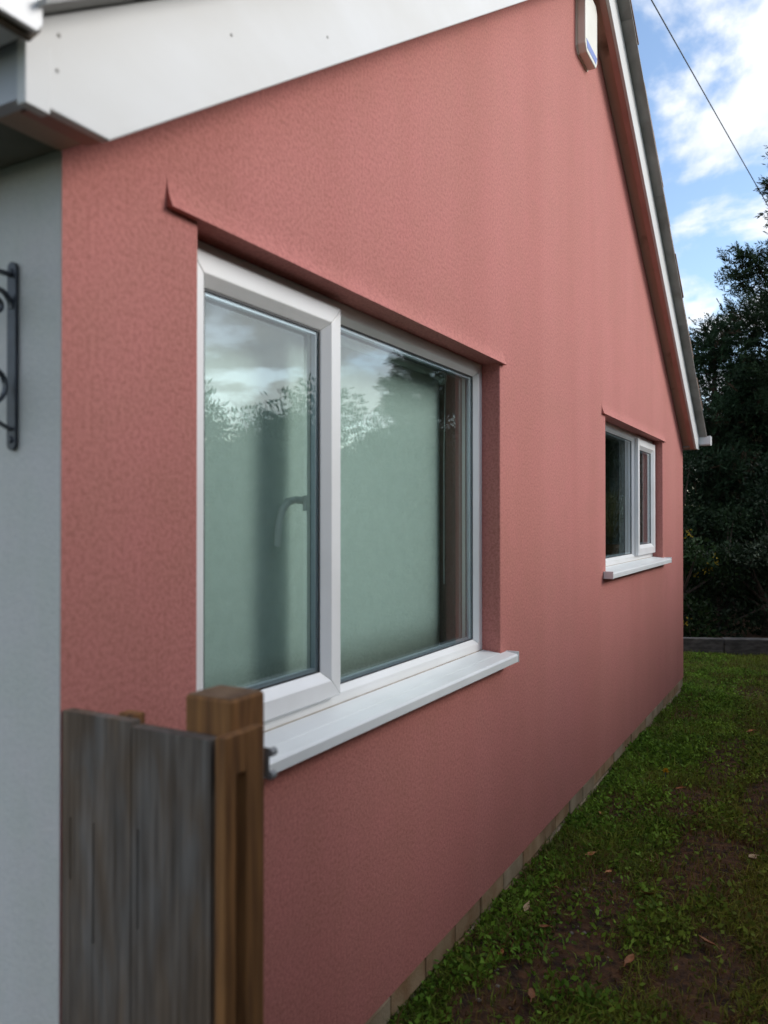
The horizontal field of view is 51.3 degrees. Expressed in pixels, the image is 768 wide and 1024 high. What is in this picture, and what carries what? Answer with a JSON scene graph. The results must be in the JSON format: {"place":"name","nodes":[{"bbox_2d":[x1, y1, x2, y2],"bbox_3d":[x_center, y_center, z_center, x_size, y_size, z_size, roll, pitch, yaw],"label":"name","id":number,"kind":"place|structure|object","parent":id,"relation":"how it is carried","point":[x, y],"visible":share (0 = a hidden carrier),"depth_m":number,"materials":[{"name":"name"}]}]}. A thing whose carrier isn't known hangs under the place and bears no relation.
{"place":"outdoors","nodes":[
{"label":"outdoors","id":0,"kind":"place"},
{"bbox_2d":[383,650,767,1023],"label":"lawn","id":1,"kind":"structure","parent":0,"point":[577,949],"depth_m":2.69,"materials":[{"name":"plant"}]},
{"bbox_2d":[523,902,529,910],"bbox_3d":[0.521,1.438,2.919,0.021,0.005,0.057,9,23,28],"label":"fallen leaf","id":2,"kind":"object","parent":1,"relation":"on","point":[526,905],"visible":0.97,"depth_m":2.92,"materials":[{"name":"beige plant"}]},
{"bbox_2d":[528,988,534,1001],"bbox_3d":[0.442,1.451,2.403,0.024,0.009,0.061,13,5,11],"label":"fallen leaf","id":3,"kind":"object","parent":1,"relation":"on","point":[531,993],"visible":1,"depth_m":2.41,"materials":[{"name":"brown plant"}]},
{"bbox_2d":[476,793,716,1008],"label":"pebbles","id":4,"kind":"object","parent":1,"relation":"on","point":[571,932],"visible":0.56,"depth_m":2.79,"materials":[{"name":"stone"}]},
{"bbox_2d":[623,954,633,966],"bbox_3d":[0.791,1.450,2.586,0.027,0.010,0.066,-10,2,45],"label":"fallen leaf","id":5,"kind":"object","parent":1,"relation":"on","point":[629,958],"visible":1,"depth_m":2.60,"materials":[{"name":"brown plant"}]},
{"bbox_2d":[698,935,718,947],"bbox_3d":[1.102,1.460,2.715,0.031,0.011,0.079,22,-7,-38],"label":"fallen leaf","id":6,"kind":"object","parent":1,"relation":"on","point":[706,940],"visible":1,"depth_m":2.72,"materials":[{"name":"brown plant"}]},
{"bbox_2d":[631,0,767,490],"label":"sky","id":7,"kind":"structure","parent":0,"point":[712,203],"materials":[{"name":"blue"}]},
{"bbox_2d":[651,0,767,205],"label":"overhead cable","id":8,"kind":"object","parent":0,"point":[704,94],"visible":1,"depth_m":9.27,"materials":[{"name":"grey plastic"}]},
{"bbox_2d":[684,598,767,637],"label":"flower bed","id":9,"kind":"object","parent":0,"point":[749,635],"depth_m":9.54,"materials":[{"name":"green plant"}]},
{"bbox_2d":[683,447,718,618],"bbox_3d":[3.915,0.265,11.043,1.541,2.499,1.662,0,0,10],"label":"shrub","id":10,"kind":"object","parent":9,"relation":"on","point":[686,458],"visible":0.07,"depth_m":10.97,"materials":[{"name":"green plant"}]},
{"bbox_2d":[683,527,749,637],"bbox_3d":[3.387,0.791,9.383,1.358,1.419,1.462,0,-1,45],"label":"shrub","id":11,"kind":"object","parent":9,"relation":"on","point":[689,625],"visible":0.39,"depth_m":9.17,"materials":[{"name":"green plant"}]},
{"bbox_2d":[683,308,767,606],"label":"conifer tree","id":12,"kind":"object","parent":9,"relation":"on","point":[726,407],"visible":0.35,"depth_m":11.75,"materials":[{"name":"green plant"}]},
{"bbox_2d":[683,145,767,548],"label":"conifer tree","id":13,"kind":"object","parent":9,"relation":"on","point":[754,316],"visible":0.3,"depth_m":12.66,"materials":[{"name":"green plant"}]},
{"bbox_2d":[683,495,767,636],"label":"shrub","id":14,"kind":"object","parent":9,"relation":"on","point":[727,518],"visible":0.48,"depth_m":9.79,"materials":[{"name":"green plant"}]},
{"bbox_2d":[704,529,767,637],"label":"shrub","id":15,"kind":"object","parent":9,"relation":"on","point":[758,574],"visible":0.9,"depth_m":9.26,"materials":[{"name":"green plant"}]},
{"bbox_2d":[726,453,767,587],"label":"shrub","id":16,"kind":"object","parent":9,"relation":"on","point":[762,487],"visible":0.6,"depth_m":10.44,"materials":[{"name":"green plant"}]},
{"label":"ground","id":17,"kind":"structure","parent":0,"visible":0},
{"bbox_2d":[62,685,277,1023],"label":"fence","id":18,"kind":"object","parent":17,"relation":"on","point":[162,875],"visible":1,"depth_m":1.19,"materials":[{"name":"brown wood"}]},
{"bbox_2d":[0,0,711,1023],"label":"bungalow","id":19,"kind":"object","parent":17,"relation":"on","point":[466,198],"visible":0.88,"depth_m":2.10,"materials":[{"name":"paint"}]},
{"bbox_2d":[0,262,17,450],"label":"basket bracket","id":20,"kind":"object","parent":19,"relation":"attached to","point":[10,381],"visible":1,"depth_m":1.35,"materials":[{"name":"black metal"}]},
{"bbox_2d":[204,298,446,688],"bbox_3d":[-0.162,-0.017,2.405,0.054,1.064,1.585,0,-1,29],"label":"roller blind","id":21,"kind":"object","parent":19,"relation":"attached to","point":[255,612],"visible":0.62,"depth_m":2.23,"materials":[{"name":"fabric"}]},
{"bbox_2d":[196,240,518,778],"bbox_3d":[-0.025,-0.002,2.340,0.249,1.137,1.777,0,-1,29],"label":"window","id":22,"kind":"structure","parent":19,"relation":"in","point":[313,710],"depth_m":2.09,"materials":[{"name":"white plastic"}]},
{"bbox_2d":[575,0,596,71],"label":"alarm box","id":23,"kind":"object","parent":19,"relation":"attached to","point":[586,29],"visible":1,"depth_m":3.99,"materials":[{"name":"beige plastic"}]},
{"bbox_2d":[609,439,619,553],"bbox_3d":[1.877,0.001,6.376,0.057,1.200,0.491,0,-1,29],"label":"curtain","id":24,"kind":"object","parent":19,"relation":"hanging from","point":[614,465],"depth_m":6.19,"materials":[{"name":"grey fabric"}]},
{"bbox_2d":[605,485,625,555],"bbox_3d":[1.538,0.051,5.469,0.251,0.551,0.451,0,-1,29],"label":"potted plant","id":25,"kind":"object","parent":19,"relation":"on","point":[612,518],"visible":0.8,"depth_m":5.43,"materials":[{"name":"green plant"}]},
{"bbox_2d":[603,421,671,578],"bbox_3d":[1.601,-0.081,5.262,0.249,0.912,1.866,0,-1,29],"label":"window","id":26,"kind":"structure","parent":19,"relation":"in","point":[638,556],"depth_m":5.47,"materials":[{"name":"white plastic"}]},
{"bbox_2d":[683,637,767,655],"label":"garden edging","id":27,"kind":"object","parent":17,"relation":"on","point":[741,646],"visible":0.27,"depth_m":8.44,"materials":[{"name":"grey concrete"}]}
]}

